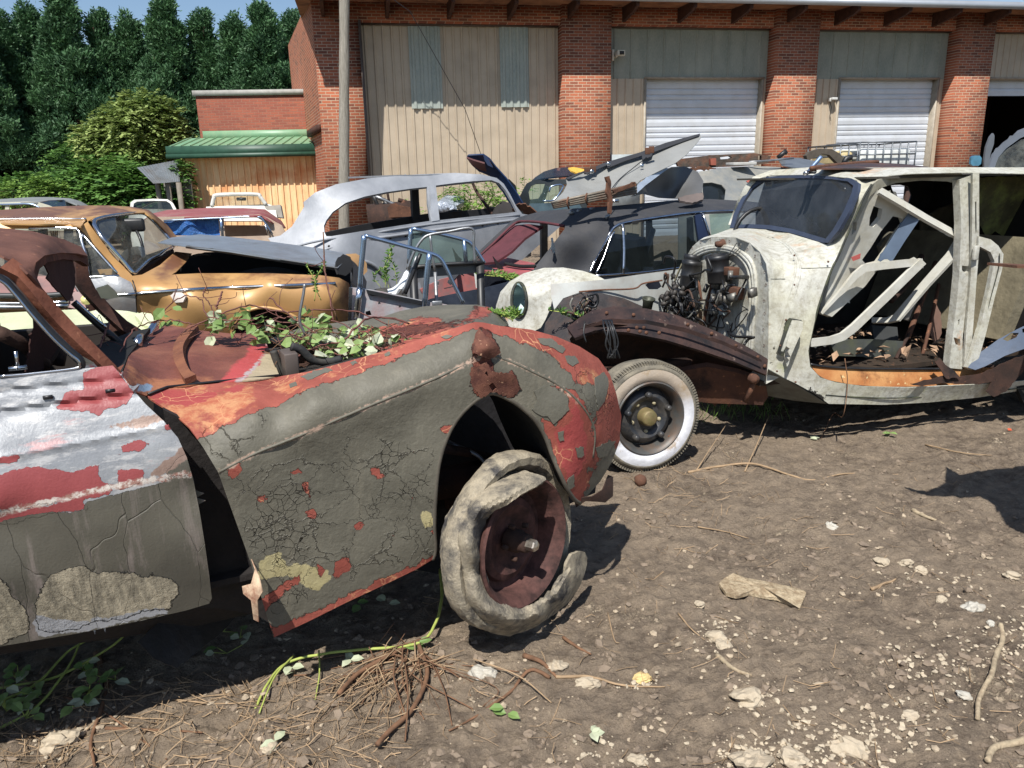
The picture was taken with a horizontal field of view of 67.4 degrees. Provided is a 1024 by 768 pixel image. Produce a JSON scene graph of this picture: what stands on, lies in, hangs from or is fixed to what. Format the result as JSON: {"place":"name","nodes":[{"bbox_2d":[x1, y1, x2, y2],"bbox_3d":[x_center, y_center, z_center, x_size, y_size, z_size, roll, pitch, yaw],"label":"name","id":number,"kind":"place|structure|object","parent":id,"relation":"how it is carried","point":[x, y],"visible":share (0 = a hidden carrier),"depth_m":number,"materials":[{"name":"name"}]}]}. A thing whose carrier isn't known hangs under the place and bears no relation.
{"place":"outdoors","nodes":[
{"label":"outdoors","id":0,"kind":"place"},
{"bbox_2d":[348,234,464,320],"bbox_3d":[-0.652,-0.482,4.646,0.729,0.864,0.132,-5,15,-13],"label":"door with frames","id":1,"kind":"structure","parent":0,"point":[361,299],"depth_m":4.58,"materials":[{"name":"blue metal"}]},
{"bbox_2d":[388,270,408,293],"bbox_3d":[-0.698,-0.630,4.756,0.171,0.148,0.111,11,20,39],"label":"crumpled sheet","id":2,"kind":"object","parent":1,"relation":"on","point":[397,288],"visible":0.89,"depth_m":4.75,"materials":[{"name":"white plastic"}]},
{"bbox_2d":[351,287,446,319],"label":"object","id":3,"kind":"structure","parent":1,"relation":"in","point":[387,306],"depth_m":4.60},
{"bbox_2d":[0,230,1023,767],"bbox_3d":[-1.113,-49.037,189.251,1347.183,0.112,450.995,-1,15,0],"label":"ground","id":4,"kind":"structure","parent":0,"point":[970,426],"depth_m":2.76,"materials":[{"name":"soil"}]},
{"bbox_2d":[0,62,44,231],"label":"conifer","id":5,"kind":"object","parent":4,"relation":"on","point":[18,150],"visible":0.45,"depth_m":29.23,"materials":[{"name":"green plant"}]},
{"bbox_2d":[0,7,62,186],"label":"conifer","id":6,"kind":"object","parent":4,"relation":"on","point":[14,61],"visible":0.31,"depth_m":30.27,"materials":[{"name":"green plant"}]},
{"bbox_2d":[0,171,75,237],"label":"shrub","id":7,"kind":"object","parent":4,"relation":"on","point":[48,184],"visible":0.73,"depth_m":21.14,"materials":[{"name":"green plant"}]},
{"bbox_2d":[0,643,79,727],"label":"green shoot","id":8,"kind":"object","parent":4,"relation":"on","point":[52,688],"visible":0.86,"depth_m":2.49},
{"bbox_2d":[11,0,73,174],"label":"conifer","id":9,"kind":"object","parent":4,"relation":"on","point":[26,16],"visible":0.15,"depth_m":31.30,"materials":[{"name":"green plant"}]},
{"bbox_2d":[3,643,82,701],"bbox_3d":[-1.547,0.954,2.584,0.047,0.073,0.330,8,17,30],"label":"green shoot","id":10,"kind":"object","parent":4,"relation":"on","point":[48,672],"visible":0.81,"depth_m":2.57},
{"bbox_2d":[0,197,111,269],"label":"cream estate","id":11,"kind":"object","parent":4,"relation":"on","point":[51,202],"visible":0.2,"depth_m":11.80,"materials":[{"name":"grey paint"}]},
{"bbox_2d":[35,728,80,754],"bbox_3d":[-1.357,1.066,2.284,0.132,0.057,0.087,-21,17,-7],"label":"stone","id":12,"kind":"object","parent":4,"relation":"on","point":[63,738],"visible":0.84,"depth_m":2.27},
{"bbox_2d":[35,133,87,184],"bbox_3d":[-14.129,-6.398,25.078,2.900,3.411,2.021,-1,15,0],"label":"shrub","id":13,"kind":"object","parent":4,"relation":"on","point":[61,150],"visible":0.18,"depth_m":24.59,"materials":[{"name":"green plant"}]},
{"bbox_2d":[0,637,123,688],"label":"green shoot","id":14,"kind":"object","parent":4,"relation":"on","point":[83,663],"visible":0.65,"depth_m":2.57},
{"bbox_2d":[22,0,125,181],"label":"conifer","id":15,"kind":"object","parent":4,"relation":"on","point":[59,47],"visible":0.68,"depth_m":29.99,"materials":[{"name":"green plant"}]},
{"bbox_2d":[0,152,162,243],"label":"shrub","id":16,"kind":"object","parent":4,"relation":"on","point":[71,174],"visible":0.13,"depth_m":22.01,"materials":[{"name":"green plant"}]},
{"bbox_2d":[0,274,164,421],"bbox_3d":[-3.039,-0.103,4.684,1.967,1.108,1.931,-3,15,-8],"label":"pale green car","id":17,"kind":"object","parent":4,"relation":"on","point":[15,320],"visible":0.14,"depth_m":4.89,"materials":[{"name":"paint"}]},
{"bbox_2d":[89,651,109,767],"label":"stick","id":18,"kind":"object","parent":4,"relation":"on","point":[102,704],"visible":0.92,"depth_m":2.37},
{"bbox_2d":[67,6,136,161],"bbox_3d":[-16.706,-10.946,32.050,4.333,9.003,4.276,5,16,22],"label":"conifer","id":19,"kind":"object","parent":4,"relation":"on","point":[102,36],"visible":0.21,"depth_m":31.01,"materials":[{"name":"green plant"}]},
{"bbox_2d":[68,156,178,248],"bbox_3d":[-10.015,-4.703,20.175,3.397,2.520,2.127,6,16,24],"label":"shrub","id":20,"kind":"object","parent":4,"relation":"on","point":[108,187],"visible":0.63,"depth_m":19.76,"materials":[{"name":"green plant"}]},
{"bbox_2d":[0,625,250,719],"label":"creeping plant","id":21,"kind":"object","parent":4,"relation":"on","point":[16,704],"visible":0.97,"depth_m":2.48,"materials":[{"name":"green plant"}]},
{"bbox_2d":[110,6,150,123],"bbox_3d":[-15.890,-11.175,32.659,3.900,9.082,4.544,0,15,4],"label":"conifer","id":22,"kind":"object","parent":4,"relation":"on","point":[133,45],"visible":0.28,"depth_m":31.45,"materials":[{"name":"green plant"}]},
{"bbox_2d":[64,86,197,176],"bbox_3d":[-11.737,-6.756,23.932,4.034,4.643,2.910,-1,15,0],"label":"sumac tree","id":23,"kind":"object","parent":4,"relation":"on","point":[146,132],"visible":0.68,"depth_m":23.19,"materials":[{"name":"green plant"}]},
{"bbox_2d":[119,199,175,264],"bbox_3d":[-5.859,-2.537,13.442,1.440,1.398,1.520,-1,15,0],"label":"white car","id":24,"kind":"object","parent":4,"relation":"on","point":[155,205],"visible":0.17,"depth_m":12.78,"materials":[{"name":"paint"}]},
{"bbox_2d":[130,0,199,196],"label":"conifer","id":25,"kind":"object","parent":4,"relation":"on","point":[171,50],"visible":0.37,"depth_m":30.58,"materials":[{"name":"green plant"}]},
{"bbox_2d":[137,161,194,208],"bbox_3d":[-8.613,-4.516,19.517,0.778,2.296,1.384,3,16,17],"label":"corrugated canopy","id":26,"kind":"object","parent":4,"relation":"on","point":[157,174],"visible":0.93,"depth_m":19.25,"materials":[{"name":"metal"}]},
{"bbox_2d":[161,159,202,208],"bbox_3d":[-8.521,-4.582,19.845,1.137,2.356,1.276,-1,15,0],"label":"shrub","id":27,"kind":"object","parent":4,"relation":"on","point":[189,172],"visible":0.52,"depth_m":19.66,"materials":[{"name":"green plant"}]},
{"bbox_2d":[170,6,220,137],"bbox_3d":[-12.644,-11.182,32.548,4.850,9.024,4.787,-4,15,-8],"label":"conifer","id":28,"kind":"object","parent":4,"relation":"on","point":[203,40],"visible":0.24,"depth_m":31.37,"materials":[{"name":"green plant"}]},
{"bbox_2d":[0,205,406,348],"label":"gold saloon","id":29,"kind":"object","parent":4,"relation":"on","point":[148,282],"visible":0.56,"depth_m":5.55,"materials":[{"name":"paint"}]},
{"bbox_2d":[28,226,89,275],"bbox_3d":[-3.066,-0.909,5.262,0.405,0.339,0.125,1,15,10],"label":"window frame","id":30,"kind":"structure","parent":29,"relation":"in","point":[48,227],"depth_m":5.23,"materials":[{"name":"silver metal"}]},
{"bbox_2d":[80,231,117,273],"bbox_3d":[-2.826,-0.894,5.260,0.277,0.306,0.027,3,16,16],"label":"window frame","id":31,"kind":"structure","parent":29,"relation":"in","point":[82,233],"depth_m":5.25,"materials":[{"name":"silver metal"}]},
{"bbox_2d":[68,276,135,312],"bbox_3d":[-2.841,-0.481,5.269,0.521,0.511,0.097,-5,15,-14],"label":"front door","id":32,"kind":"structure","parent":29,"relation":"in","point":[119,284],"depth_m":5.24,"materials":[{"name":"silver metal"}]},
{"bbox_2d":[158,234,352,276],"bbox_3d":[-2.022,-1.038,6.177,1.483,0.296,1.043,-1,15,0],"label":"aluminium bonnet","id":33,"kind":"object","parent":29,"relation":"on","point":[340,263],"visible":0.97,"depth_m":6.08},
{"bbox_2d":[144,208,285,254],"bbox_3d":[-3.076,-1.831,10.800,4.604,1.280,1.580,-2,15,-4],"label":"tan car","id":34,"kind":"object","parent":4,"relation":"on","point":[272,226],"visible":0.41,"depth_m":10.04,"materials":[{"name":"paint"}]},
{"bbox_2d":[164,219,219,235],"bbox_3d":[-4.166,-2.024,9.978,0.799,0.253,0.085,-2,15,-4],"label":"blue tarp","id":35,"kind":"object","parent":34,"relation":"in","point":[203,227],"visible":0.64,"depth_m":9.98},
{"bbox_2d":[195,7,258,137],"bbox_3d":[-11.111,-11.012,32.203,4.178,8.784,4.868,-6,16,-16],"label":"conifer","id":36,"kind":"object","parent":4,"relation":"on","point":[230,29],"visible":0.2,"depth_m":31.01,"materials":[{"name":"green plant"}]},
{"bbox_2d":[165,89,316,230],"bbox_3d":[-6.545,-6.325,22.804,5.140,4.299,5.810,-2,15,-4],"label":"brick annex","id":37,"kind":"object","parent":4,"relation":"on","point":[258,141],"visible":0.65,"depth_m":20.59,"materials":[{"name":"beige metal"}]},
{"bbox_2d":[206,192,283,221],"bbox_3d":[-4.118,-2.966,14.771,2.943,1.462,1.833,-1,15,0],"label":"white convertible","id":38,"kind":"object","parent":4,"relation":"on","point":[276,211],"visible":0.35,"depth_m":14.02,"materials":[{"name":"paint"}]},
{"bbox_2d":[229,0,291,89],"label":"conifer","id":39,"kind":"object","parent":4,"relation":"on","point":[261,60],"visible":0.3,"depth_m":30.54,"materials":[{"name":"green plant"}]},
{"bbox_2d":[259,741,278,754],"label":"stone","id":40,"kind":"object","parent":4,"relation":"on","point":[270,748],"visible":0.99,"depth_m":2.20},
{"bbox_2d":[277,7,299,84],"bbox_3d":[-9.088,-11.382,33.034,4.602,9.002,4.541,-3,15,-5],"label":"conifer","id":41,"kind":"object","parent":4,"relation":"on","point":[289,18],"visible":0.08,"depth_m":31.86,"materials":[{"name":"green plant"}]},
{"bbox_2d":[0,228,620,667],"label":"wrecked coupe","id":42,"kind":"object","parent":4,"relation":"on","point":[470,450],"visible":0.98,"depth_m":2.31,"materials":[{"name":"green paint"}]},
{"bbox_2d":[87,248,421,367],"bbox_3d":[-0.902,-0.204,2.781,1.197,0.541,0.662,-6,16,-16],"label":"bramble","id":43,"kind":"object","parent":42,"relation":"on","point":[372,340],"visible":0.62,"depth_m":2.77,"materials":[{"name":"green plant"}]},
{"bbox_2d":[487,305,522,321],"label":"weed","id":44,"kind":"object","parent":42,"relation":"on","point":[513,313],"visible":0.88,"depth_m":3.50,"materials":[{"name":"green plant"}]},
{"bbox_2d":[305,262,325,300],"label":"weed","id":45,"kind":"object","parent":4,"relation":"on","point":[315,281],"visible":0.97,"depth_m":4.76,"materials":[{"name":"green plant"}]},
{"bbox_2d":[254,568,442,708],"bbox_3d":[-0.499,0.881,2.660,0.839,0.121,0.270,-14,20,-40],"label":"green shoot","id":46,"kind":"object","parent":4,"relation":"on","point":[372,648],"visible":0.95,"depth_m":2.65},
{"bbox_2d":[342,652,363,666],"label":"fallen leaf","id":47,"kind":"object","parent":4,"relation":"on","point":[350,656],"visible":1,"depth_m":2.62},
{"bbox_2d":[379,245,399,287],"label":"weed","id":48,"kind":"object","parent":4,"relation":"on","point":[389,256],"visible":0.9,"depth_m":7.69,"materials":[{"name":"green plant"}]},
{"bbox_2d":[366,194,420,222],"bbox_3d":[-1.918,-2.755,12.433,0.857,0.701,0.909,-4,15,-10],"label":"scrap heap","id":49,"kind":"object","parent":4,"relation":"on","point":[387,209],"visible":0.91,"depth_m":12.06,"materials":[{"name":"metal"}]},
{"bbox_2d":[269,623,551,746],"bbox_3d":[-0.312,0.972,2.441,0.848,0.094,0.506,5,16,22],"label":"root bundle","id":50,"kind":"object","parent":4,"relation":"on","point":[378,662],"visible":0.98,"depth_m":2.53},
{"bbox_2d":[268,173,558,294],"bbox_3d":[-1.113,-1.662,9.242,4.344,1.674,1.743,-11,18,-32],"label":"silver limousine","id":51,"kind":"object","parent":4,"relation":"on","point":[321,207],"visible":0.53,"depth_m":8.50,"materials":[{"name":"metal"}]},
{"bbox_2d":[467,154,536,214],"bbox_3d":[-0.059,-2.563,9.837,1.106,0.763,0.650,8,18,32],"label":"blue bonnet","id":52,"kind":"object","parent":51,"relation":"on","point":[484,164],"visible":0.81,"depth_m":9.98,"materials":[{"name":"paint"}]},
{"bbox_2d":[338,0,492,228],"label":"utility pole","id":53,"kind":"object","parent":4,"relation":"on","point":[344,74],"visible":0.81,"depth_m":17.07,"materials":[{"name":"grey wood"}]},
{"bbox_2d":[406,227,475,300],"bbox_3d":[-0.431,-0.329,4.903,0.445,1.316,0.024,-4,15,-11],"label":"thin window frame","id":54,"kind":"object","parent":4,"relation":"on","point":[429,235],"visible":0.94,"depth_m":4.76,"materials":[{"name":"grey metal"}]},
{"bbox_2d":[407,227,485,305],"bbox_3d":[-0.419,-0.388,5.120,0.518,1.316,0.064,-4,15,-12],"label":"glazed window frame","id":55,"kind":"object","parent":4,"relation":"on","point":[465,266],"visible":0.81,"depth_m":5.01,"materials":[{"name":"grey metal"}]},
{"bbox_2d":[438,194,464,212],"bbox_3d":[-1.034,-2.397,12.573,0.561,1.367,0.642,-1,15,0],"label":"foil bundle","id":56,"kind":"object","parent":4,"relation":"on","point":[446,203],"visible":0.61,"depth_m":12.30,"materials":[{"name":"metal"}]},
{"bbox_2d":[405,177,536,213],"bbox_3d":[-0.975,-3.176,15.150,3.057,1.771,1.008,-1,15,0],"label":"shrub","id":57,"kind":"object","parent":4,"relation":"on","point":[473,206],"visible":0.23,"depth_m":15.03,"materials":[{"name":"green plant"}]},
{"bbox_2d":[437,182,505,209],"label":"shrub","id":58,"kind":"object","parent":4,"relation":"on","point":[497,199],"visible":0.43,"depth_m":12.60,"materials":[{"name":"green plant"}]},
{"bbox_2d":[467,664,497,680],"bbox_3d":[-0.100,0.958,2.542,0.104,0.053,0.078,-3,6,16],"label":"stone","id":59,"kind":"object","parent":4,"relation":"on","point":[479,671],"visible":0.86,"depth_m":2.52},
{"bbox_2d":[448,668,550,731],"bbox_3d":[-0.048,0.989,2.423,0.412,0.027,0.066,-13,19,-38],"label":"stick","id":60,"kind":"object","parent":4,"relation":"on","point":[538,671],"visible":0.96,"depth_m":2.47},
{"bbox_2d":[489,703,519,718],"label":"fallen leaf","id":61,"kind":"object","parent":4,"relation":"on","point":[497,708],"visible":1,"depth_m":2.35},
{"bbox_2d":[0,433,1022,767],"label":"straw litter","id":62,"kind":"object","parent":4,"relation":"on","point":[170,715],"visible":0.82,"depth_m":2.36,"materials":[{"name":"plant"}]},
{"bbox_2d":[0,408,1023,767],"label":"mud clods","id":63,"kind":"object","parent":4,"relation":"on","point":[636,712],"visible":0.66,"depth_m":2.52,"materials":[{"name":"soil"}]},
{"bbox_2d":[20,554,1023,767],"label":"pale crumbs","id":64,"kind":"object","parent":4,"relation":"on","point":[825,760],"visible":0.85,"depth_m":2.33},
{"bbox_2d":[522,652,556,678],"bbox_3d":[0.097,0.943,2.578,0.152,0.037,0.020,11,20,39],"label":"stick","id":65,"kind":"object","parent":4,"relation":"on","point":[533,658],"visible":1,"depth_m":2.58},
{"bbox_2d":[520,179,586,213],"bbox_3d":[0.458,-2.286,11.609,2.840,1.585,1.567,-5,15,-14],"label":"dark glass car","id":66,"kind":"object","parent":4,"relation":"on","point":[538,205],"visible":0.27,"depth_m":10.73,"materials":[{"name":"black paint"}]},
{"bbox_2d":[533,167,574,179],"bbox_3d":[0.697,-3.063,11.216,0.458,0.210,1.193,8,18,31],"label":"blue black bonnet","id":67,"kind":"object","parent":66,"relation":"on","point":[557,173],"visible":0.76,"depth_m":11.07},
{"bbox_2d":[546,659,568,671],"bbox_3d":[0.151,0.948,2.574,0.079,0.041,0.070,4,-4,-38],"label":"stone","id":68,"kind":"object","parent":4,"relation":"on","point":[556,665],"visible":0.99,"depth_m":2.56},
{"bbox_2d":[407,199,757,332],"bbox_3d":[0.947,-0.766,7.421,5.010,1.932,2.062,-6,16,-15],"label":"black limousine","id":69,"kind":"object","parent":4,"relation":"on","point":[631,239],"visible":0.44,"depth_m":6.66,"materials":[{"name":"paint"}]},
{"bbox_2d":[551,176,636,213],"bbox_3d":[0.704,-1.554,6.328,0.784,0.307,0.130,-7,16,-20],"label":"strip bundle","id":70,"kind":"object","parent":69,"relation":"on","point":[608,193],"visible":1,"depth_m":6.34,"materials":[{"name":"wood"}]},
{"bbox_2d":[552,134,700,202],"bbox_3d":[1.071,-1.961,6.879,2.092,0.580,0.469,-11,18,-32],"label":"white bonnet panel","id":71,"kind":"object","parent":70,"relation":"on","point":[637,168],"visible":0.94,"depth_m":6.92,"materials":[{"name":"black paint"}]},
{"bbox_2d":[631,166,703,204],"bbox_3d":[1.485,-1.796,6.952,0.422,0.342,1.231,8,17,30],"label":"curved bonnet","id":72,"kind":"object","parent":69,"relation":"on","point":[683,184],"visible":0.96,"depth_m":7.21,"materials":[{"name":"grey paint"}]},
{"bbox_2d":[575,677,600,689],"bbox_3d":[0.238,0.976,2.496,0.102,0.044,0.067,-10,5,-11],"label":"stone","id":73,"kind":"object","parent":4,"relation":"on","point":[590,683],"visible":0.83,"depth_m":2.48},
{"bbox_2d":[556,674,664,687],"bbox_3d":[0.321,0.971,2.517,0.357,0.020,0.042,1,15,10],"label":"stick","id":74,"kind":"object","parent":4,"relation":"on","point":[582,675],"visible":0.92,"depth_m":2.52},
{"bbox_2d":[626,753,648,766],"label":"stone","id":75,"kind":"object","parent":4,"relation":"on","point":[639,760],"visible":1,"depth_m":2.19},
{"bbox_2d":[632,672,651,683],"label":"stone","id":76,"kind":"object","parent":4,"relation":"on","point":[638,677],"visible":0.81,"depth_m":2.53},
{"bbox_2d":[288,0,1023,240],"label":"warehouse","id":77,"kind":"structure","parent":4,"relation":"on","point":[540,86],"depth_m":19.45,"materials":[{"name":"brick"}]},
{"bbox_2d":[644,80,757,202],"bbox_3d":[4.993,-5.963,20.551,3.196,4.060,0.030,-4,15,-11],"label":"roller door","id":78,"kind":"structure","parent":77,"relation":"in","point":[723,112],"depth_m":20.25,"materials":[{"name":"metal"}]},
{"bbox_2d":[836,80,931,198],"bbox_3d":[10.252,-6.347,21.539,2.946,4.060,0.030,-4,15,-11],"label":"roller door","id":79,"kind":"structure","parent":77,"relation":"in","point":[869,110],"depth_m":21.25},
{"bbox_2d":[988,81,1023,95],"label":"roller door","id":80,"kind":"structure","parent":77,"relation":"in","point":[996,88],"depth_m":21.78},
{"bbox_2d":[705,630,726,642],"bbox_3d":[0.728,0.901,2.733,0.086,0.046,0.062,-3,16,44],"label":"stone","id":81,"kind":"object","parent":4,"relation":"on","point":[712,636],"visible":0.81,"depth_m":2.72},
{"bbox_2d":[715,653,751,675],"bbox_3d":[0.736,0.944,2.569,0.036,0.020,0.148,-11,18,-33],"label":"stick","id":82,"kind":"object","parent":4,"relation":"on","point":[722,659],"visible":0.98,"depth_m":2.56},
{"bbox_2d":[698,397,789,421],"bbox_3d":[1.395,0.035,5.761,1.064,0.129,1.361,-1,15,0],"label":"grass tuft","id":83,"kind":"object","parent":4,"relation":"on","point":[742,409],"visible":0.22,"depth_m":5.30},
{"bbox_2d":[728,686,762,708],"bbox_3d":[0.734,0.984,2.411,0.103,0.060,0.089,-8,-5,-5],"label":"stone","id":84,"kind":"object","parent":4,"relation":"on","point":[749,697],"visible":0.97,"depth_m":2.38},
{"bbox_2d":[728,748,774,767],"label":"stone","id":85,"kind":"object","parent":4,"relation":"on","point":[751,758],"visible":1,"depth_m":2.13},
{"bbox_2d":[496,155,1023,471],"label":"stripped saloon","id":86,"kind":"object","parent":4,"relation":"on","point":[729,317],"visible":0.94,"depth_m":4.73,"materials":[{"name":"beige paint"}]},
{"bbox_2d":[475,268,518,280],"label":"weed","id":87,"kind":"object","parent":86,"relation":"on","point":[508,276],"visible":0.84,"depth_m":5.70,"materials":[{"name":"green plant"}]},
{"bbox_2d":[809,160,925,170],"bbox_3d":[2.401,-1.440,5.044,0.460,0.073,1.622,10,19,37],"label":"rusty sheet stack","id":88,"kind":"object","parent":86,"relation":"on","point":[864,165],"visible":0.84,"depth_m":5.02,"materials":[{"name":"metal"}]},
{"bbox_2d":[810,257,925,347],"bbox_3d":[2.113,-0.495,4.586,0.922,0.477,0.070,-8,17,-25],"label":"window frame","id":89,"kind":"object","parent":86,"relation":"attached to","point":[914,265],"visible":1,"depth_m":4.57,"materials":[{"name":"white paint"}]},
{"bbox_2d":[819,190,918,316],"bbox_3d":[2.121,-0.798,4.627,0.743,0.731,0.210,-7,16,-19],"label":"door shell","id":90,"kind":"object","parent":86,"relation":"attached to","point":[861,237],"depth_m":4.58,"materials":[{"name":"white paint"}]},
{"bbox_2d":[872,188,953,323],"bbox_3d":[2.414,-0.783,4.796,0.799,0.877,0.348,-7,16,-20],"label":"window frame","id":91,"kind":"object","parent":86,"relation":"attached to","point":[944,263],"visible":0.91,"depth_m":4.79,"materials":[{"name":"white paint"}]},
{"bbox_2d":[809,327,1016,364],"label":"dead leaves","id":92,"kind":"object","parent":86,"relation":"on","point":[904,349],"visible":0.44,"depth_m":4.92,"materials":[{"name":"brown plant"}]},
{"bbox_2d":[963,236,1002,369],"bbox_3d":[2.919,-0.498,4.747,0.192,0.824,0.081,-4,15,-9],"label":"door frame","id":93,"kind":"object","parent":86,"relation":"attached to","point":[991,248],"visible":0.97,"depth_m":4.74,"materials":[{"name":"paint"}]},
{"bbox_2d":[719,573,805,609],"bbox_3d":[0.992,0.823,3.041,0.335,0.051,0.187,2,15,12],"label":"wood slab","id":94,"kind":"object","parent":4,"relation":"on","point":[734,585],"depth_m":3.02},
{"bbox_2d":[776,745,809,767],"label":"stone","id":95,"kind":"object","parent":4,"relation":"on","point":[788,756],"visible":1,"depth_m":2.16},
{"bbox_2d":[688,462,897,479],"bbox_3d":[1.555,0.492,4.253,1.151,0.049,0.169,1,15,8],"label":"stick","id":96,"kind":"object","parent":4,"relation":"on","point":[733,464],"visible":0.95,"depth_m":4.30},
{"bbox_2d":[690,166,897,234],"bbox_3d":[3.654,-1.864,9.587,4.858,1.678,2.260,-3,15,-7],"label":"grey rounded car","id":97,"kind":"object","parent":4,"relation":"on","point":[722,183],"visible":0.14,"depth_m":8.84,"materials":[{"name":"grey paint"}]},
{"bbox_2d":[676,153,770,170],"bbox_3d":[2.628,-2.712,9.378,1.262,0.203,0.250,-4,15,-12],"label":"rusty chassis frame","id":98,"kind":"object","parent":97,"relation":"on","point":[708,162],"visible":0.86,"depth_m":9.42,"materials":[{"name":"metal"}]},
{"bbox_2d":[748,149,822,167],"bbox_3d":[3.461,-2.779,9.538,1.284,0.284,0.450,-9,17,-26],"label":"grey curved panel","id":99,"kind":"object","parent":97,"relation":"on","point":[791,162],"visible":0.69,"depth_m":9.53,"materials":[{"name":"paint"}]},
{"bbox_2d":[803,148,852,162],"bbox_3d":[4.370,-3.128,10.610,0.703,0.244,0.120,-4,15,-12],"label":"mudguard","id":100,"kind":"object","parent":97,"relation":"on","point":[832,155],"visible":0.87,"depth_m":10.59,"materials":[{"name":"brown paint"}]},
{"bbox_2d":[830,735,869,760],"bbox_3d":[0.983,1.056,2.224,0.123,0.052,0.080,11,26,12],"label":"stone","id":101,"kind":"object","parent":4,"relation":"on","point":[850,746],"visible":0.94,"depth_m":2.21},
{"bbox_2d":[912,326,1023,402],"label":"crumpled wing","id":102,"kind":"structure","parent":4,"relation":"on","point":[1002,377],"depth_m":4.79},
{"bbox_2d":[960,601,985,612],"bbox_3d":[1.732,0.843,2.888,0.092,0.047,0.081,-10,5,-13],"label":"stone","id":103,"kind":"object","parent":4,"relation":"on","point":[971,606],"visible":0.83,"depth_m":2.87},
{"bbox_2d":[975,622,1005,720],"bbox_3d":[1.573,0.931,2.518,0.036,0.039,0.601,10,19,37],"label":"stick","id":104,"kind":"object","parent":4,"relation":"on","point":[993,666],"visible":1,"depth_m":2.47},
{"bbox_2d":[969,128,1023,166],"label":"grey van","id":105,"kind":"object","parent":4,"relation":"on","point":[1012,155],"visible":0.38,"depth_m":13.76,"materials":[{"name":"paint"}]},
{"bbox_2d":[984,736,1023,763],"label":"stick","id":106,"kind":"object","parent":4,"relation":"on","point":[992,749],"visible":1,"depth_m":2.19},
{"bbox_2d":[0,0,1023,44],"label":"sky","id":107,"kind":"structure","parent":0,"point":[220,8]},
{"bbox_2d":[36,411,1023,767],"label":"gravel","id":108,"kind":"structure","parent":0,"point":[660,729],"depth_m":2.51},
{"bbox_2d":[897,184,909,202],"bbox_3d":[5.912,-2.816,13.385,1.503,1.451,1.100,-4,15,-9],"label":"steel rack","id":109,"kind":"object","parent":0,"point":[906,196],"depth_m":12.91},
{"bbox_2d":[807,144,858,163],"bbox_3d":[5.425,-3.760,13.052,0.332,0.571,1.025,-4,15,-9],"label":"caged tank","id":110,"kind":"object","parent":109,"relation":"on","point":[825,159],"visible":0.38,"depth_m":12.85,"materials":[{"name":"beige plastic"}]},
{"bbox_2d":[826,141,916,164],"bbox_3d":[6.110,-3.818,13.153,1.035,0.601,1.025,-4,15,-9],"label":"caged tank","id":111,"kind":"object","parent":109,"relation":"on","point":[899,155],"visible":0.38,"depth_m":12.69,"materials":[{"name":"plastic"}]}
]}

